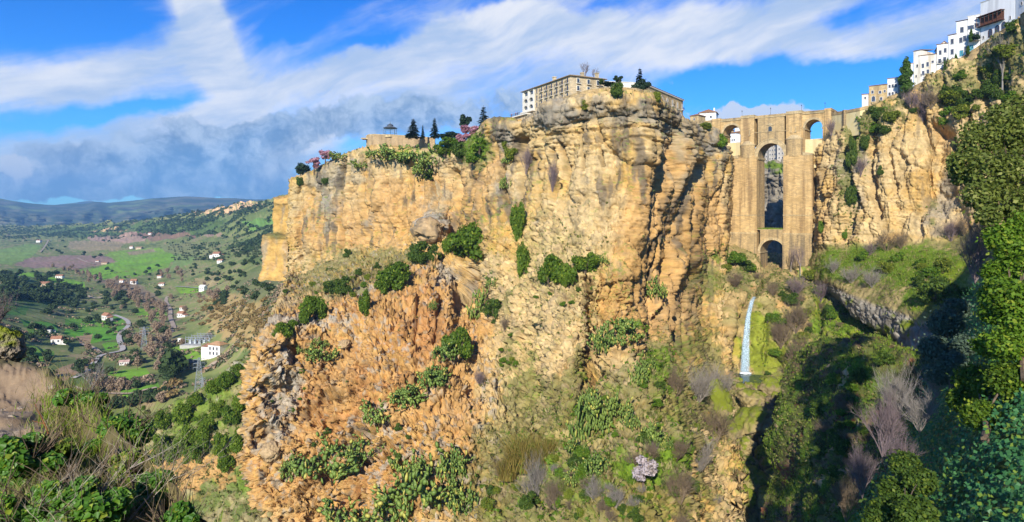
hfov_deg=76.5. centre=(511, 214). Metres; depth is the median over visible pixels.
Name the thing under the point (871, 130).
bush
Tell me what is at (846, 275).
bare shrub
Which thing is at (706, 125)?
bush
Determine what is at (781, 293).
bush
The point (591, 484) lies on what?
bare shrub
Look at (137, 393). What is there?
broadleaf tree
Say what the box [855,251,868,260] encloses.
bush
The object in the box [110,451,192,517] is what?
leafy bush
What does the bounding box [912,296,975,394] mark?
olive tree
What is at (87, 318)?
broadleaf tree
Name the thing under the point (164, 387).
broadleaf tree
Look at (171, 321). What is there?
road
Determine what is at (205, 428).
bush
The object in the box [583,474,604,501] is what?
bare shrub
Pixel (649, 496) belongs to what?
bush
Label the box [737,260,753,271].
bush
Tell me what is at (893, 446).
bare shrub
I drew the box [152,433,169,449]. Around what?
bush
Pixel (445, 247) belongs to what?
bush
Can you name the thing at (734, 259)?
bush
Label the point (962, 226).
bare shrub
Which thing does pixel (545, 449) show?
cane clump
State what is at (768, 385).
boulder
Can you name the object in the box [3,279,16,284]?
evergreen tree
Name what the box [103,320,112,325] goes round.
broadleaf tree
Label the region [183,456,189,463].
bush
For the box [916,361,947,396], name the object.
bare shrub
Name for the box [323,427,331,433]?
bush
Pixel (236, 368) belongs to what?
bush
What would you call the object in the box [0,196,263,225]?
mountains
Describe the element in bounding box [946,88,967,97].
bush
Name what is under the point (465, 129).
blossom tree
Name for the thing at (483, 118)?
fir tree
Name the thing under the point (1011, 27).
bush
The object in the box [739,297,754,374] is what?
waterfall
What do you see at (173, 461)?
dead twigs
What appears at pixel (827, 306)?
bush
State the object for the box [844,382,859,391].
bush
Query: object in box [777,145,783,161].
hill house
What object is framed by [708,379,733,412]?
boulder
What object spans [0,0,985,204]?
sky
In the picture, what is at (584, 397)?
prickly pear
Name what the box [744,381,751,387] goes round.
boulder
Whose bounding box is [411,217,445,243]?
boulder
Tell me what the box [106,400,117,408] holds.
broadleaf tree
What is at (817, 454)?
bush
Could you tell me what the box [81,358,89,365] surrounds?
broadleaf tree
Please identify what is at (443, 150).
bush
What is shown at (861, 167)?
bare shrub
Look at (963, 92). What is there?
bush
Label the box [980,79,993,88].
bush
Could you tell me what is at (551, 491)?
bare shrub
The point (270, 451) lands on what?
boulder
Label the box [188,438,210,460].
bush
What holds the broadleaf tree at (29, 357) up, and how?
on the valley floor at (28, 256)
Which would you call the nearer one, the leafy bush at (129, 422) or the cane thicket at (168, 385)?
the leafy bush at (129, 422)
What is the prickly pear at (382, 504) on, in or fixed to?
on the cliff at (686, 165)
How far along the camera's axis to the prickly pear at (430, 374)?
217.10 m
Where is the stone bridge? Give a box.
[696,108,836,269]
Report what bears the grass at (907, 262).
on the cliff at (898, 193)
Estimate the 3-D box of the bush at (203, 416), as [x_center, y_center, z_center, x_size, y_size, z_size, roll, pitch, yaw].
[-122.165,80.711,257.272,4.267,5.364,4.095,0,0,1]
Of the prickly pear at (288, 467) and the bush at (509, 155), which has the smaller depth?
the prickly pear at (288, 467)
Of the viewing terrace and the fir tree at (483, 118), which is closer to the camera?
the viewing terrace
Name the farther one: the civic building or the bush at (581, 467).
the civic building
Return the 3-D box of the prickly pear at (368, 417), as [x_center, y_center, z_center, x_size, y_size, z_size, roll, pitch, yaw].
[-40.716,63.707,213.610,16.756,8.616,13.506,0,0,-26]
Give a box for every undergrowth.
[0,269,282,416]
[141,355,287,521]
[245,90,747,521]
[454,124,740,521]
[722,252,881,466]
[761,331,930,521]
[817,35,1023,290]
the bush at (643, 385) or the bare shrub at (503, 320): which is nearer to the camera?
the bush at (643, 385)
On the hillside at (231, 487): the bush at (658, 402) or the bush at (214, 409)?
the bush at (214, 409)
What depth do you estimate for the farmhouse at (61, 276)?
1204.42 m
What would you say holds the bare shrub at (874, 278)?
on the cliff at (898, 193)
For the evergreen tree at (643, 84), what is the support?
on the cliff at (686, 165)
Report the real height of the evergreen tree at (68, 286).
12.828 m
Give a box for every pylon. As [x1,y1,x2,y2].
[139,327,148,349]
[193,357,204,391]
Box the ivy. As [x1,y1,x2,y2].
[851,277,1023,521]
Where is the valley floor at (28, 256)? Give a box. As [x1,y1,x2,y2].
[0,194,287,418]
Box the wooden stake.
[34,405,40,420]
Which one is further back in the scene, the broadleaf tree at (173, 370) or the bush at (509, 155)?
the broadleaf tree at (173, 370)
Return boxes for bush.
[0,394,92,492]
[0,457,57,521]
[1,441,103,511]
[17,440,158,521]
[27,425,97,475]
[48,371,109,409]
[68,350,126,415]
[71,388,170,454]
[77,384,143,426]
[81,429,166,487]
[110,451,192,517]
[136,473,208,521]
[144,417,155,436]
[150,448,164,465]
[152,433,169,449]
[153,408,171,429]
[163,438,186,464]
[170,402,195,424]
[177,422,197,445]
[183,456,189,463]
[185,390,203,405]
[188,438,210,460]
[194,416,216,440]
[197,413,207,426]
[205,378,220,394]
[208,401,222,418]
[211,431,230,456]
[215,371,235,388]
[215,453,235,472]
[218,405,241,424]
[229,363,244,376]
[229,426,243,453]
[231,393,245,410]
[270,322,292,338]
[287,319,298,330]
[296,176,303,186]
[298,294,328,319]
[298,309,310,324]
[320,173,328,184]
[322,280,335,294]
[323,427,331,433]
[333,276,351,295]
[342,248,350,257]
[348,291,355,296]
[354,268,362,274]
[358,289,370,316]
[363,274,370,280]
[373,262,380,268]
[373,277,390,293]
[375,260,410,289]
[393,422,402,430]
[397,154,410,164]
[405,240,431,263]
[423,171,433,179]
[427,244,441,261]
[433,143,452,156]
[438,137,463,145]
[441,233,456,254]
[441,334,453,352]
[447,220,487,261]
[448,326,473,360]
[450,142,465,159]
[465,153,478,165]
[469,136,485,154]
[480,496,495,510]
[482,298,501,318]
[486,485,497,495]
[492,486,500,493]
[499,357,506,362]
[501,141,507,148]
[504,148,518,160]
[509,202,525,240]
[511,483,519,491]
[516,241,529,277]
[517,494,534,509]
[527,490,540,503]
[536,253,562,286]
[549,453,558,462]
[554,467,564,478]
[557,262,577,287]
[557,480,568,492]
[563,488,574,501]
[566,454,582,467]
[570,251,600,274]
[573,512,578,519]
[574,446,590,457]
[574,470,586,479]
[576,507,584,516]
[578,463,588,471]
[579,489,590,498]
[580,99,587,111]
[603,497,615,506]
[609,82,623,99]
[611,432,618,436]
[616,503,627,513]
[626,474,636,484]
[627,505,633,512]
[627,507,643,521]
[632,494,642,503]
[635,431,651,444]
[640,380,647,387]
[646,493,652,499]
[651,454,660,467]
[653,91,660,101]
[653,398,663,408]
[654,381,666,388]
[659,480,666,488]
[668,486,678,496]
[690,477,700,491]
[692,423,700,429]
[700,122,711,129]
[716,133,728,151]
[721,264,731,271]
[727,253,746,266]
[730,251,741,257]
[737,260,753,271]
[742,263,756,273]
[765,312,771,323]
[767,348,783,357]
[769,313,786,325]
[777,354,786,361]
[778,290,786,296]
[780,294,790,301]
[784,292,802,305]
[786,344,799,353]
[794,331,809,343]
[800,269,815,280]
[802,308,811,317]
[804,326,812,332]
[809,401,824,416]
[811,445,827,459]
[818,220,823,233]
[819,469,827,474]
[820,431,826,440]
[824,304,832,311]
[825,305,838,321]
[825,373,842,386]
[825,467,844,483]
[833,439,851,457]
[834,420,844,429]
[835,407,849,416]
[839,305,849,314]
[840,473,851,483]
[841,227,847,241]
[843,396,854,404]
[844,378,858,385]
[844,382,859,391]
[844,419,856,426]
[845,136,857,167]
[845,185,856,206]
[850,367,868,380]
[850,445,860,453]
[851,403,870,415]
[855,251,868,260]
[857,428,866,439]
[859,134,869,150]
[860,426,872,433]
[867,106,885,119]
[868,124,875,135]
[873,350,896,365]
[874,124,891,134]
[876,165,883,174]
[877,261,895,272]
[881,110,900,122]
[890,252,905,262]
[908,107,917,113]
[912,280,964,307]
[913,265,941,279]
[914,258,927,263]
[914,274,926,284]
[916,263,928,268]
[928,275,951,283]
[933,257,953,272]
[936,90,961,106]
[936,115,949,129]
[938,84,956,93]
[938,106,952,117]
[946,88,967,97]
[951,103,970,120]
[952,70,966,81]
[954,85,967,95]
[956,97,973,105]
[961,287,971,295]
[967,89,985,99]
[971,104,981,111]
[979,63,993,77]
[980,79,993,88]
[982,83,998,96]
[988,89,1004,99]
[990,50,998,58]
[991,42,1019,60]
[991,75,1001,83]
[993,37,1003,43]
[996,73,1006,87]
[997,91,1020,102]
[1004,19,1019,32]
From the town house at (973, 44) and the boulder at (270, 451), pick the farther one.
the town house at (973, 44)
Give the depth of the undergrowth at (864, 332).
314.09 m
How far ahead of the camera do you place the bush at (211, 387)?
261.94 m
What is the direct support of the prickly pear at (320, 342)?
on the cliff at (686, 165)
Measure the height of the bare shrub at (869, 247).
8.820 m
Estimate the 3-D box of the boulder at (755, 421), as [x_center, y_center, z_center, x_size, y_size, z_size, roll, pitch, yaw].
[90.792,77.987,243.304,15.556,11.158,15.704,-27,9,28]
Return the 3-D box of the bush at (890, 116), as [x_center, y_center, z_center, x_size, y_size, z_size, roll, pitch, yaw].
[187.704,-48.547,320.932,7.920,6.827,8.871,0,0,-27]
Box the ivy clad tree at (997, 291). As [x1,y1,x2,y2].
[967,207,1023,381]
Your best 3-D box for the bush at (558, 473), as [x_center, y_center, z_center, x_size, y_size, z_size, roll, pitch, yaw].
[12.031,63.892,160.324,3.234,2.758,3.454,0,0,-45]
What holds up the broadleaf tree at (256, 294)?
on the valley floor at (28, 256)
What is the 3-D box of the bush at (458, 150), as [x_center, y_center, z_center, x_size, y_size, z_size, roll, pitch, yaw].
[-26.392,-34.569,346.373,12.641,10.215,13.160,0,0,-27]
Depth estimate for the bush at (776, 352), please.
301.46 m
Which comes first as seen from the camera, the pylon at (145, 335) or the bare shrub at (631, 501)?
the bare shrub at (631, 501)
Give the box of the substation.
[180,332,215,348]
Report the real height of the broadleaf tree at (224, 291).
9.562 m
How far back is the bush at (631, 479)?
145.22 m
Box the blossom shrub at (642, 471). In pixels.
[631,455,658,489]
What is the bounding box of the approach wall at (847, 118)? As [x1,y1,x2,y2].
[831,103,876,135]
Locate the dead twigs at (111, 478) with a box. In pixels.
[32,419,201,509]
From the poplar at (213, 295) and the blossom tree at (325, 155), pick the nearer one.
the blossom tree at (325, 155)
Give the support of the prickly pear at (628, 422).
on the cliff at (686, 165)
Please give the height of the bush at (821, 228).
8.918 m
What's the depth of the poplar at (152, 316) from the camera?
738.36 m
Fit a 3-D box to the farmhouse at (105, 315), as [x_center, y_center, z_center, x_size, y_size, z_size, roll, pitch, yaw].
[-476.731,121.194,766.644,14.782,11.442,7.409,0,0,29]
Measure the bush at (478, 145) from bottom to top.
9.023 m
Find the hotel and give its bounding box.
[520,72,607,113]
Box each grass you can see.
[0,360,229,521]
[2,368,223,521]
[149,358,248,521]
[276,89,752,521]
[722,246,885,408]
[757,227,782,229]
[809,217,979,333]
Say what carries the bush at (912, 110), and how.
on the cliff at (898, 193)
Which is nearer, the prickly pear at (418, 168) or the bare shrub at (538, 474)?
the bare shrub at (538, 474)
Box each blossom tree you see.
[305,157,320,174]
[319,149,332,164]
[455,133,465,141]
[460,124,478,138]
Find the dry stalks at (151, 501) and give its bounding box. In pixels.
[32,347,210,521]
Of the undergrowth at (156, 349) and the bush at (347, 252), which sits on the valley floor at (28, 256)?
the undergrowth at (156, 349)
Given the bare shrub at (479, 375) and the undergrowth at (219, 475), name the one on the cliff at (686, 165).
the bare shrub at (479, 375)
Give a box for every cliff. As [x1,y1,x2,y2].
[234,88,748,521]
[258,195,289,281]
[765,158,782,253]
[809,17,1023,348]
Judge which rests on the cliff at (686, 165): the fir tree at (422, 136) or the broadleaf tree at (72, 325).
the fir tree at (422, 136)
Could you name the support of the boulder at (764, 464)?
on the gorge floor at (733, 323)
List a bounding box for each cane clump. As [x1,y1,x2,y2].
[484,455,518,481]
[490,428,545,473]
[523,434,559,464]
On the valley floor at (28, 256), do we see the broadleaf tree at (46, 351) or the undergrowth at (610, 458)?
the broadleaf tree at (46, 351)
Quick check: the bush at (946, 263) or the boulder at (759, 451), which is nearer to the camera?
the boulder at (759, 451)
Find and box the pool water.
[734,373,763,383]
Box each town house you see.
[861,93,868,106]
[869,84,886,104]
[886,77,899,96]
[913,49,933,85]
[918,53,936,81]
[936,42,948,69]
[947,33,956,58]
[955,19,967,57]
[967,14,980,50]
[975,0,1014,43]
[1015,0,1023,18]
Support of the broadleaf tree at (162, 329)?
on the valley floor at (28, 256)
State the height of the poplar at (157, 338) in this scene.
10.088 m
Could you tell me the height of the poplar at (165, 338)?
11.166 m
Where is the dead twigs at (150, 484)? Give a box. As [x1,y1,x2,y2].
[51,441,228,521]
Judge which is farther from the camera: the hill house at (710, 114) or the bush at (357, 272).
the hill house at (710, 114)
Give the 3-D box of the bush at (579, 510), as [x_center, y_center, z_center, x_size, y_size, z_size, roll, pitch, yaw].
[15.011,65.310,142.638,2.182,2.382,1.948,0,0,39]
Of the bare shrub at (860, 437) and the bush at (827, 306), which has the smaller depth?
the bare shrub at (860, 437)
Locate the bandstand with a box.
[384,123,396,136]
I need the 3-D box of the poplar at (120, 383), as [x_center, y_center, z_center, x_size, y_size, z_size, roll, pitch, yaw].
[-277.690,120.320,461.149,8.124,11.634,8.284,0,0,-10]
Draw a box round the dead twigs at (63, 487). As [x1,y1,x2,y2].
[1,430,115,521]
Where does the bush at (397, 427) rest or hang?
on the cliff at (686, 165)
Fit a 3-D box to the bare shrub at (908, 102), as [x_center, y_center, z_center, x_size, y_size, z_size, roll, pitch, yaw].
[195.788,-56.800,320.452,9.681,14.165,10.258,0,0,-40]
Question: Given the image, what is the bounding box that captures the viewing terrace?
[511,112,530,119]
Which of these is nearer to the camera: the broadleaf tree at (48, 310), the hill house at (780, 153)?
the hill house at (780, 153)
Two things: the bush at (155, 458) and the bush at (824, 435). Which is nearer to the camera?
the bush at (824, 435)
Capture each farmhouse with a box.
[50,336,67,344]
[55,274,64,278]
[101,312,112,321]
[119,359,130,364]
[177,311,188,317]
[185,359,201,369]
[199,285,207,291]
[209,252,224,258]
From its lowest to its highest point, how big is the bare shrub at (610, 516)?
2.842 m
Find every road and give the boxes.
[71,315,130,377]
[73,386,156,393]
[164,296,175,331]
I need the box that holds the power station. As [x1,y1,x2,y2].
[201,341,228,359]
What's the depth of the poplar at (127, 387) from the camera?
462.41 m
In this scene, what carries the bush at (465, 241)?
on the cliff at (686, 165)
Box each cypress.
[897,56,915,93]
[965,45,970,54]
[968,28,973,41]
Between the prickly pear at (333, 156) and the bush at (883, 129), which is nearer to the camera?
the bush at (883, 129)
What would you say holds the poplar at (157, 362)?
on the valley floor at (28, 256)
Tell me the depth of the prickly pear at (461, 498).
179.54 m
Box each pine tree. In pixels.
[459,114,471,125]
[613,75,622,82]
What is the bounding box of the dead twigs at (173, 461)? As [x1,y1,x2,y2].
[101,429,234,485]
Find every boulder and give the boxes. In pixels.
[0,325,26,361]
[259,440,281,461]
[337,339,350,349]
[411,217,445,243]
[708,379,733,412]
[723,420,745,439]
[732,400,773,439]
[733,377,742,381]
[733,382,744,389]
[736,435,756,455]
[737,388,767,407]
[741,465,769,493]
[742,455,759,468]
[743,484,756,512]
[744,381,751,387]
[749,382,760,390]
[754,443,767,460]
[756,485,768,509]
[757,376,781,395]
[759,456,771,470]
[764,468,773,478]
[771,391,777,398]
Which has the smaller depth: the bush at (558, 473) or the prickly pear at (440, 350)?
the bush at (558, 473)
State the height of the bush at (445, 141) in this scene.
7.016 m
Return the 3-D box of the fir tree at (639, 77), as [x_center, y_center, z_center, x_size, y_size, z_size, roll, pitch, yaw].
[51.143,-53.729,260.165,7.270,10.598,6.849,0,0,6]
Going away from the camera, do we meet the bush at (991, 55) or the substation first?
the bush at (991, 55)
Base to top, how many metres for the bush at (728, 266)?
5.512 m
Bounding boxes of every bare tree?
[580,64,589,75]
[788,247,795,264]
[791,245,804,275]
[987,30,1009,89]
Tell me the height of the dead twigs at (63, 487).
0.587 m
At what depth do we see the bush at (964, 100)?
300.73 m
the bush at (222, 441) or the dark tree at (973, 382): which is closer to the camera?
the dark tree at (973, 382)
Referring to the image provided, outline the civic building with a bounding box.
[646,85,683,115]
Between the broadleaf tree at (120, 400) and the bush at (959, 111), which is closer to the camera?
the bush at (959, 111)
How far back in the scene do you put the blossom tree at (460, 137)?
349.30 m
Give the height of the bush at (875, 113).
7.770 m
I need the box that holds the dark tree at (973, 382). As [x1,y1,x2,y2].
[941,359,1023,442]
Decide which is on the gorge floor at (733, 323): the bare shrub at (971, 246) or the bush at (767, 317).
the bush at (767, 317)
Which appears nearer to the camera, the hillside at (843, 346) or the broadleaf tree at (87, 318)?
the hillside at (843, 346)
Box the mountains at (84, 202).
[59,199,266,204]
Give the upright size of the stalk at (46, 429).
0.630 m
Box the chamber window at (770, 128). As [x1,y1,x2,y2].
[767,123,773,131]
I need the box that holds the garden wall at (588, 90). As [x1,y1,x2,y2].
[563,87,642,98]
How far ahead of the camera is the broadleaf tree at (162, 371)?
489.66 m
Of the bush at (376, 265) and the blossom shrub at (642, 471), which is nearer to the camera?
the blossom shrub at (642, 471)
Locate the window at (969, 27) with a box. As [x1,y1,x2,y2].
[967,24,974,29]
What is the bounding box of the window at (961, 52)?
[959,50,963,56]
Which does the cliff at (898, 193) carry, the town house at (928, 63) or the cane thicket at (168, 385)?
the town house at (928, 63)
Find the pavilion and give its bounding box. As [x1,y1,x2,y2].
[605,81,635,87]
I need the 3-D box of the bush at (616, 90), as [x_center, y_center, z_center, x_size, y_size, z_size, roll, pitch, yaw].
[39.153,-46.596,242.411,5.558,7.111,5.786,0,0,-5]
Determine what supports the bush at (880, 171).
on the cliff at (898, 193)
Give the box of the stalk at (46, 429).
[34,404,61,479]
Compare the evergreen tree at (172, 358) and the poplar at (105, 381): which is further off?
the evergreen tree at (172, 358)
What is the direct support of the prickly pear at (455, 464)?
on the cliff at (686, 165)
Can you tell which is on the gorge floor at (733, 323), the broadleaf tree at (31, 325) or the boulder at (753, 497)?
the boulder at (753, 497)
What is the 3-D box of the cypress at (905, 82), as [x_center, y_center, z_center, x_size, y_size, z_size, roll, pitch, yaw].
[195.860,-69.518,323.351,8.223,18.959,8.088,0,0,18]
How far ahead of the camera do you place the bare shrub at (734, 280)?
320.65 m
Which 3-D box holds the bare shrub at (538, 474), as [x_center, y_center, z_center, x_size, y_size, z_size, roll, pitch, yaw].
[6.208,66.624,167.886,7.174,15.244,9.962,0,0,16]
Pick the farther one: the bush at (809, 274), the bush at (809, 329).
the bush at (809, 274)
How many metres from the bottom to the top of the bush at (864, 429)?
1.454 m
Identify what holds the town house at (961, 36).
on the cliff at (898, 193)
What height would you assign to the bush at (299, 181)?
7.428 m
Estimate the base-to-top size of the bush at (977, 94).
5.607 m
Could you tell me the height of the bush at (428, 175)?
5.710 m
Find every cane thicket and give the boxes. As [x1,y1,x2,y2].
[157,383,172,389]
[159,388,179,396]
[167,378,182,385]
[242,342,250,347]
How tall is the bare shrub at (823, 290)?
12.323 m
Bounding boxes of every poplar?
[75,362,110,388]
[84,342,91,349]
[91,375,99,386]
[99,378,108,389]
[106,378,114,389]
[114,376,126,391]
[123,380,132,389]
[132,332,143,341]
[133,355,142,369]
[136,339,145,347]
[142,340,154,352]
[147,332,155,341]
[147,347,156,357]
[148,313,155,322]
[152,321,161,331]
[153,360,160,369]
[155,334,161,342]
[155,391,165,402]
[158,311,163,319]
[159,334,168,342]
[165,327,171,337]
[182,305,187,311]
[209,292,218,299]
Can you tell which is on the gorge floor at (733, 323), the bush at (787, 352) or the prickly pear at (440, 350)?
the bush at (787, 352)
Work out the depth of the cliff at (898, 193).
309.43 m
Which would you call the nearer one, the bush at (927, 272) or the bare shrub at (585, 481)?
the bare shrub at (585, 481)
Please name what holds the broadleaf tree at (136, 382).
on the valley floor at (28, 256)
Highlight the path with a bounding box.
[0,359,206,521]
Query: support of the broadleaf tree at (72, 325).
on the valley floor at (28, 256)
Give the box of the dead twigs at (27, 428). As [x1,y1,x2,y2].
[6,411,53,448]
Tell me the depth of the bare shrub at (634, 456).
151.02 m
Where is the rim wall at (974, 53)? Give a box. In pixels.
[888,12,1023,98]
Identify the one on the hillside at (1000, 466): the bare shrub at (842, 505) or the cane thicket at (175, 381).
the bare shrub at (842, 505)
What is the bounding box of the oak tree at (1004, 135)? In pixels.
[944,91,1023,238]
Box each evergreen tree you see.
[0,293,10,297]
[0,296,15,302]
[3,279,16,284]
[3,288,15,292]
[8,290,17,298]
[28,295,35,300]
[31,282,39,288]
[40,294,48,302]
[44,293,53,301]
[47,302,57,308]
[55,296,66,304]
[58,281,67,288]
[62,289,72,294]
[63,338,72,344]
[64,298,73,304]
[65,283,72,289]
[70,301,78,306]
[74,293,84,299]
[103,296,111,301]
[113,295,120,302]
[159,348,188,370]
[295,162,311,174]
[438,133,447,137]
[444,131,458,137]
[600,81,615,86]
[631,78,651,89]
[972,33,980,39]
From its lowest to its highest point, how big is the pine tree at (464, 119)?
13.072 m
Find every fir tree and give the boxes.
[405,119,421,139]
[420,126,424,138]
[429,117,438,138]
[477,107,488,129]
[635,69,642,83]
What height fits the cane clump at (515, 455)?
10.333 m
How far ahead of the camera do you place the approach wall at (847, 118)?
340.25 m
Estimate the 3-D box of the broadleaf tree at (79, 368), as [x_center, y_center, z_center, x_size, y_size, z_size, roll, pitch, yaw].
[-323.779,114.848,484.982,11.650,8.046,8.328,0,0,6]
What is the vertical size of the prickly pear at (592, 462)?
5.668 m
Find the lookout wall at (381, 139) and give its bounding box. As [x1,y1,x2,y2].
[361,134,434,148]
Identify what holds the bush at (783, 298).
on the gorge floor at (733, 323)
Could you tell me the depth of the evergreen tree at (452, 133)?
368.71 m
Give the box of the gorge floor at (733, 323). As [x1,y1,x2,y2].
[719,244,894,521]
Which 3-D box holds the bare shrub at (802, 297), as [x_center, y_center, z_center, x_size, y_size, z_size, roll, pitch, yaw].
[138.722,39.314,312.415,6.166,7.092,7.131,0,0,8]
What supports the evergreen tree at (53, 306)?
on the valley floor at (28, 256)
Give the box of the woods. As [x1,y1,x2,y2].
[0,200,273,253]
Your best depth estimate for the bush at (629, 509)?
133.79 m
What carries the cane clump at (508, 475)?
on the cliff at (686, 165)
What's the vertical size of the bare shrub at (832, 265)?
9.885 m
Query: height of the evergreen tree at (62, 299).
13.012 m
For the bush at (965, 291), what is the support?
on the cliff at (898, 193)
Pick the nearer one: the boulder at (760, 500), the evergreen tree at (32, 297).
the boulder at (760, 500)
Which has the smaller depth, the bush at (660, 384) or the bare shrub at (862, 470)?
the bare shrub at (862, 470)
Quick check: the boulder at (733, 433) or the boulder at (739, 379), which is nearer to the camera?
the boulder at (733, 433)
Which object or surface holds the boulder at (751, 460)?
on the gorge floor at (733, 323)
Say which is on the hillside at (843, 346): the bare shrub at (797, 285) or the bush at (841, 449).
the bush at (841, 449)
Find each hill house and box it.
[690,114,706,121]
[698,108,718,120]
[730,131,739,142]
[765,150,767,162]
[768,145,776,160]
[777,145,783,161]
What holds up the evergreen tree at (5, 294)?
on the valley floor at (28, 256)
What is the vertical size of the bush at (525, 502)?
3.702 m
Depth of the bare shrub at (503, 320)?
244.22 m
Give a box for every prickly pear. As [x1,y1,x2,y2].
[278,450,305,482]
[291,432,362,484]
[295,344,311,353]
[304,345,340,362]
[307,337,330,348]
[316,496,370,521]
[325,427,384,463]
[329,151,350,159]
[347,159,367,168]
[358,398,415,426]
[362,478,416,521]
[365,145,407,158]
[379,143,408,160]
[386,381,428,408]
[388,445,429,484]
[398,143,435,162]
[400,441,461,511]
[411,160,436,174]
[415,362,452,389]
[416,152,444,165]
[427,299,437,310]
[431,338,459,361]
[436,443,473,483]
[443,477,479,516]
[465,287,487,320]
[482,270,497,289]
[499,176,511,188]
[501,147,514,163]
[562,461,582,487]
[564,436,588,455]
[565,392,602,440]
[576,383,601,416]
[582,450,611,477]
[585,393,614,434]
[586,325,612,354]
[597,254,609,263]
[598,317,639,346]
[603,392,632,417]
[610,317,644,342]
[619,405,640,431]
[627,358,648,385]
[637,350,655,369]
[638,418,664,446]
[645,275,667,298]
[658,431,672,450]
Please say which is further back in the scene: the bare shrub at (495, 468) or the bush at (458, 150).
the bush at (458, 150)
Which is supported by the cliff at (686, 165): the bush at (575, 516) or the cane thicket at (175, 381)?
the bush at (575, 516)
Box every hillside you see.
[138,355,273,521]
[761,334,926,521]
[911,258,1023,521]
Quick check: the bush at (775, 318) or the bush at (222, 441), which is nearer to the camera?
the bush at (222, 441)
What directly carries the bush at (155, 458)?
on the hillside at (231, 487)
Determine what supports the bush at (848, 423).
on the hillside at (843, 346)
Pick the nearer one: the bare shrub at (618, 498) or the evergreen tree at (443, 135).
the bare shrub at (618, 498)
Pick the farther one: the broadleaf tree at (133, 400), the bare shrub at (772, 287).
the broadleaf tree at (133, 400)
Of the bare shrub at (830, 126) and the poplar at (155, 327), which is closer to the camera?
the bare shrub at (830, 126)
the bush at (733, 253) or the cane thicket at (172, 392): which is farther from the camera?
the cane thicket at (172, 392)
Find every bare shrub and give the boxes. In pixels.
[0,290,20,322]
[473,367,484,384]
[489,452,507,481]
[499,316,508,330]
[514,475,534,493]
[518,142,532,173]
[523,448,547,494]
[540,476,566,509]
[544,495,552,510]
[546,154,557,191]
[565,500,571,509]
[576,477,595,488]
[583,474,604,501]
[583,479,596,488]
[594,493,614,512]
[604,482,614,490]
[604,510,617,521]
[605,487,630,507]
[607,487,625,499]
[620,448,641,463]
[627,494,641,505]
[635,484,646,493]
[644,439,661,459]
[658,462,698,504]
[667,363,688,396]
[670,510,689,521]
[672,450,684,461]
[673,436,691,452]
[685,356,717,404]
[690,425,718,471]
[693,455,705,470]
[697,398,737,443]
[700,361,737,391]
[726,269,743,282]
[730,277,740,286]
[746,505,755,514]
[753,272,764,278]
[766,280,778,295]
[767,316,792,348]
[775,328,813,361]
[781,296,809,333]
[784,275,811,293]
[797,292,804,300]
[811,280,827,301]
[813,424,826,431]
[814,419,829,430]
[823,117,834,136]
[824,255,840,272]
[831,472,862,521]
[833,390,850,400]
[833,398,850,412]
[838,397,852,408]
[838,427,853,438]
[840,264,864,283]
[840,456,852,463]
[845,437,884,498]
[849,388,907,456]
[855,431,870,440]
[856,154,868,176]
[861,240,877,255]
[862,265,886,287]
[872,355,937,418]
[874,226,898,250]
[875,422,924,476]
[893,232,908,248]
[897,378,944,432]
[899,88,919,108]
[908,84,938,122]
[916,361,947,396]
[921,85,941,108]
[943,216,964,241]
[951,221,994,282]
[955,211,967,235]
[960,213,993,247]
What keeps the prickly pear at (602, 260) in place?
on the cliff at (686, 165)
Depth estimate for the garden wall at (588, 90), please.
254.83 m
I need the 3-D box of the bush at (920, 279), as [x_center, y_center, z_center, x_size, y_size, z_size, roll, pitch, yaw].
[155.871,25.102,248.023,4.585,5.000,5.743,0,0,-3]
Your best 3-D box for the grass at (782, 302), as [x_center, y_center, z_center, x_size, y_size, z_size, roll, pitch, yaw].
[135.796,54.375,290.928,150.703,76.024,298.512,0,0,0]
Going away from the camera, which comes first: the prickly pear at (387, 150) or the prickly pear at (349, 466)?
the prickly pear at (349, 466)
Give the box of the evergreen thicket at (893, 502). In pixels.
[859,448,943,521]
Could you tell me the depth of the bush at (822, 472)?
128.53 m
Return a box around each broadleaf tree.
[8,326,21,331]
[22,353,41,362]
[26,346,35,354]
[27,322,38,328]
[27,332,34,337]
[34,324,45,328]
[34,329,48,336]
[40,308,53,313]
[42,349,51,355]
[43,353,54,361]
[69,323,77,327]
[70,364,84,372]
[72,358,82,365]
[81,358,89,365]
[82,316,92,321]
[87,361,102,371]
[93,334,101,339]
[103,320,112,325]
[104,365,115,374]
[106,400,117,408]
[114,394,126,405]
[121,329,130,336]
[123,396,138,406]
[129,348,141,353]
[129,353,143,360]
[129,389,141,396]
[132,379,141,388]
[136,319,145,324]
[142,388,153,394]
[142,394,152,402]
[151,389,159,400]
[158,325,168,333]
[159,368,167,375]
[160,385,170,391]
[162,342,170,347]
[163,371,176,380]
[164,367,179,374]
[219,289,228,294]
[219,293,228,298]
[240,287,248,294]
[250,291,259,299]
[260,281,268,287]
[264,283,274,291]
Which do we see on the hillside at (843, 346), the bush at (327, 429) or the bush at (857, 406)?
the bush at (857, 406)
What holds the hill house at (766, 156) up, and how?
on the cliff at (774, 193)
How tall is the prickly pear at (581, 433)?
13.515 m

